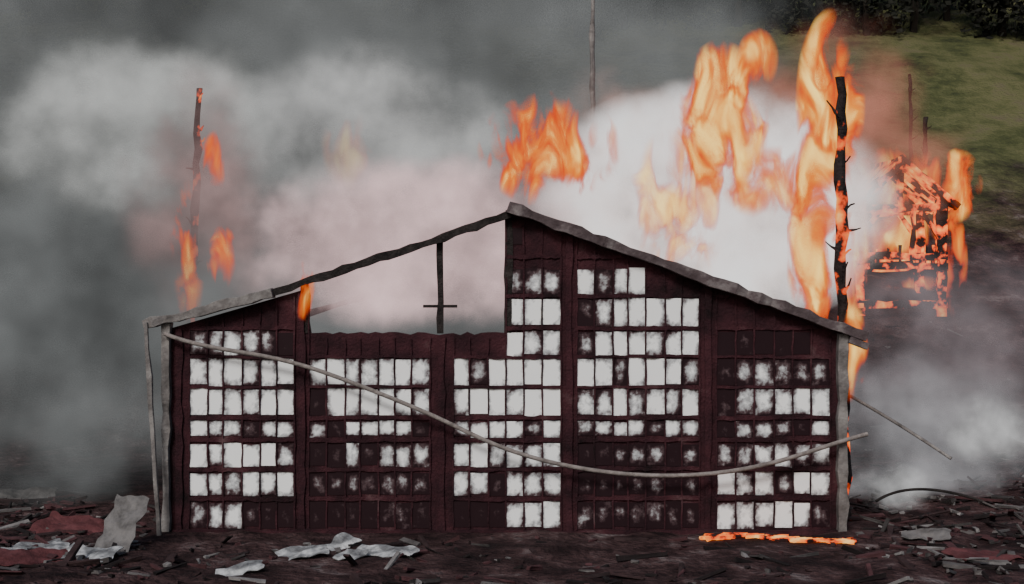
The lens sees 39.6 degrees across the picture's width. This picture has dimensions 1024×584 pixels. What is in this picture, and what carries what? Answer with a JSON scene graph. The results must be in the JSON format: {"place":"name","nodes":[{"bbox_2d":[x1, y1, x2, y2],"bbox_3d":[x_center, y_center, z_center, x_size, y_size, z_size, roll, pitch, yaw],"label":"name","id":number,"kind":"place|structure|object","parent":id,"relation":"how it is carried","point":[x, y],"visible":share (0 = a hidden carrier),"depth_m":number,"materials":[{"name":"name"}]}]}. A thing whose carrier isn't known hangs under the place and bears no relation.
{"place":"outdoors","nodes":[
{"label":"outdoors","id":0,"kind":"place"},
{"bbox_2d":[0,0,1023,583],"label":"ground","id":1,"kind":"structure","parent":0,"point":[336,132],"depth_m":55.49,"materials":[{"name":"brown soil"}]},
{"bbox_2d":[0,487,57,503],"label":"fallen panel","id":2,"kind":"object","parent":1,"relation":"on","point":[35,492],"visible":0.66,"depth_m":28.99,"materials":[{"name":"grey metal"}]},
{"bbox_2d":[0,538,69,549],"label":"metal sheet","id":3,"kind":"object","parent":1,"relation":"on","point":[57,543],"visible":0.36,"depth_m":23.28,"materials":[{"name":"grey metal"}]},
{"bbox_2d":[0,547,76,565],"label":"fallen panel","id":4,"kind":"object","parent":1,"relation":"on","point":[8,557],"visible":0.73,"depth_m":22.18,"materials":[{"name":"red metal"}]},
{"bbox_2d":[29,511,103,534],"bbox_3d":[-7.845,4.142,25.271,1.379,0.198,0.896,6,19,17],"label":"fallen panel","id":5,"kind":"object","parent":1,"relation":"on","point":[90,524],"visible":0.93,"depth_m":25.30,"materials":[{"name":"red metal"}]},
{"bbox_2d":[61,543,123,561],"bbox_3d":[-6.681,4.164,22.456,0.980,0.175,0.644,1,9,17],"label":"metal sheet","id":6,"kind":"object","parent":1,"relation":"on","point":[93,552],"visible":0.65,"depth_m":22.50,"materials":[{"name":"grey metal"}]},
{"bbox_2d":[94,494,148,551],"bbox_3d":[-6.440,3.889,23.328,0.684,1.349,0.150,6,-43,9],"label":"fallen panel","id":7,"kind":"object","parent":1,"relation":"on","point":[125,516],"visible":0.74,"depth_m":23.42,"materials":[{"name":"grey metal"}]},
{"bbox_2d":[186,88,204,322],"bbox_3d":[-7.503,-0.178,33.334,0.566,9.216,0.694,0,0,-9],"label":"burning pole","id":8,"kind":"object","parent":1,"relation":"on","point":[193,262],"visible":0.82,"depth_m":33.33,"materials":[{"name":"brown wood"}]},
{"bbox_2d":[215,560,264,575],"bbox_3d":[-4.047,4.130,21.127,0.740,0.152,0.451,-7,13,-11],"label":"metal sheet","id":9,"kind":"object","parent":1,"relation":"on","point":[241,568],"visible":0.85,"depth_m":21.14,"materials":[{"name":"grey metal"}]},
{"bbox_2d":[275,544,329,559],"bbox_3d":[-3.372,4.176,22.825,0.844,0.094,0.660,-7,9,-17],"label":"metal sheet","id":10,"kind":"object","parent":1,"relation":"on","point":[291,552],"visible":1,"depth_m":22.82,"materials":[{"name":"grey metal"}]},
{"bbox_2d":[327,532,361,550],"bbox_3d":[-2.811,4.174,23.584,0.495,0.153,0.518,21,18,35],"label":"metal sheet","id":11,"kind":"object","parent":1,"relation":"on","point":[342,540],"visible":0.76,"depth_m":23.62,"materials":[{"name":"grey metal"}]},
{"bbox_2d":[332,548,368,559],"bbox_3d":[-2.549,4.152,22.475,0.455,0.092,0.396,7,15,28],"label":"metal sheet","id":12,"kind":"object","parent":1,"relation":"on","point":[355,554],"visible":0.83,"depth_m":22.48,"materials":[{"name":"grey metal"}]},
{"bbox_2d":[357,544,419,556],"bbox_3d":[-2.018,4.139,22.687,1.042,0.105,0.514,1,7,17],"label":"metal sheet","id":13,"kind":"object","parent":1,"relation":"on","point":[380,550],"visible":0.89,"depth_m":22.72,"materials":[{"name":"grey metal"}]},
{"bbox_2d":[142,288,849,535],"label":"corner posts","id":14,"kind":"object","parent":1,"relation":"on","point":[164,522],"visible":0.91,"depth_m":24.91,"materials":[{"name":"wood"}]},
{"bbox_2d":[164,332,867,477],"bbox_3d":[0.073,1.966,24.825,12.323,2.539,0.225,0,0,0],"label":"cable","id":15,"kind":"object","parent":14,"relation":"attached to","point":[514,451],"visible":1,"depth_m":24.73,"materials":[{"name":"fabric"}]},
{"bbox_2d":[170,210,841,530],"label":"front wall","id":16,"kind":"structure","parent":1,"relation":"on","point":[764,315],"depth_m":25.10,"materials":[{"name":"brown wood"}]},
{"bbox_2d":[272,211,512,332],"bbox_3d":[-0.105,1.432,28.943,12.119,5.754,8.105,0,0,0],"label":"charred roof frame","id":17,"kind":"object","parent":16,"relation":"on","point":[343,269],"visible":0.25,"depth_m":25.08,"materials":[{"name":"brown wood"}]},
{"bbox_2d":[172,219,837,535],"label":"window bars","id":18,"kind":"object","parent":16,"relation":"attached to","point":[179,415],"depth_m":25.06,"materials":[{"name":"brown wood"}]},
{"bbox_2d":[190,228,829,528],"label":"window panes","id":19,"kind":"object","parent":16,"relation":"in","point":[820,485],"visible":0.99,"depth_m":25.09,"materials":[{"name":"white glass"}]},
{"bbox_2d":[506,201,868,349],"bbox_3d":[3.071,-0.285,24.952,6.343,2.586,0.397,0,0,0],"label":"barge board","id":20,"kind":"object","parent":16,"relation":"attached to","point":[857,337],"visible":1,"depth_m":24.80,"materials":[{"name":"grey wood"}]},
{"bbox_2d":[0,321,1023,583],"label":"rubble debris","id":21,"kind":"object","parent":1,"relation":"on","point":[14,521],"visible":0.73,"depth_m":24.23,"materials":[{"name":"brown wood"}]},
{"bbox_2d":[0,0,1023,41],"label":"distant treeline","id":22,"kind":"object","parent":1,"relation":"on","point":[738,10],"visible":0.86,"depth_m":80.24,"materials":[{"name":"green plant"}]},
{"bbox_2d":[589,0,595,233],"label":"utility pole","id":23,"kind":"object","parent":1,"relation":"on","point":[592,128],"visible":0.55,"depth_m":39.04,"materials":[{"name":"grey wood"}]},
{"bbox_2d":[699,532,858,544],"bbox_3d":[4.545,4.187,24.255,2.669,0.138,0.809,0,0,10],"label":"ember bed","id":24,"kind":"object","parent":1,"relation":"on","point":[707,537],"visible":1,"depth_m":24.18,"materials":[{"name":"orange wood"}]},
{"bbox_2d":[825,76,860,520],"bbox_3d":[6.089,0.215,26.301,0.517,8.389,0.621,0,0,-35],"label":"burning pole","id":25,"kind":"object","parent":1,"relation":"on","point":[843,230],"visible":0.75,"depth_m":26.23,"materials":[{"name":"brown wood"}]},
{"bbox_2d":[831,154,960,316],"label":"burning timber tower","id":26,"kind":"structure","parent":1,"relation":"on","point":[924,193],"depth_m":45.01,"materials":[{"name":"brown wood"}]},
{"bbox_2d":[849,395,951,459],"bbox_3d":[6.939,2.413,25.479,1.938,1.061,0.111,0,0,39],"label":"fallen branch","id":27,"kind":"object","parent":1,"relation":"on","point":[901,426],"visible":1,"depth_m":25.41,"materials":[{"name":"grey wood"}]},
{"bbox_2d":[908,74,917,282],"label":"charred tree trunk","id":28,"kind":"object","parent":1,"relation":"on","point":[911,120],"visible":0.54,"depth_m":48.56,"materials":[{"name":"brown wood"}]},
{"bbox_2d":[901,528,950,540],"bbox_3d":[7.032,4.101,24.119,0.846,0.150,0.451,3,10,23],"label":"fallen panel","id":29,"kind":"object","parent":1,"relation":"on","point":[939,534],"visible":0.99,"depth_m":24.09,"materials":[{"name":"grey metal"}]},
{"bbox_2d":[921,117,930,282],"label":"charred tree trunk","id":30,"kind":"object","parent":1,"relation":"on","point":[925,145],"visible":0.54,"depth_m":48.53,"materials":[{"name":"brown wood"}]},
{"bbox_2d":[875,488,982,501],"bbox_3d":[7.484,3.659,25.543,1.891,0.264,0.135,0,0,6],"label":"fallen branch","id":31,"kind":"object","parent":1,"relation":"on","point":[924,489],"visible":1,"depth_m":25.57,"materials":[{"name":"brown wood"}]},
{"bbox_2d":[941,547,1023,560],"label":"fallen panel","id":32,"kind":"object","parent":1,"relation":"on","point":[960,553],"visible":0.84,"depth_m":22.56,"materials":[{"name":"red metal"}]}
]}

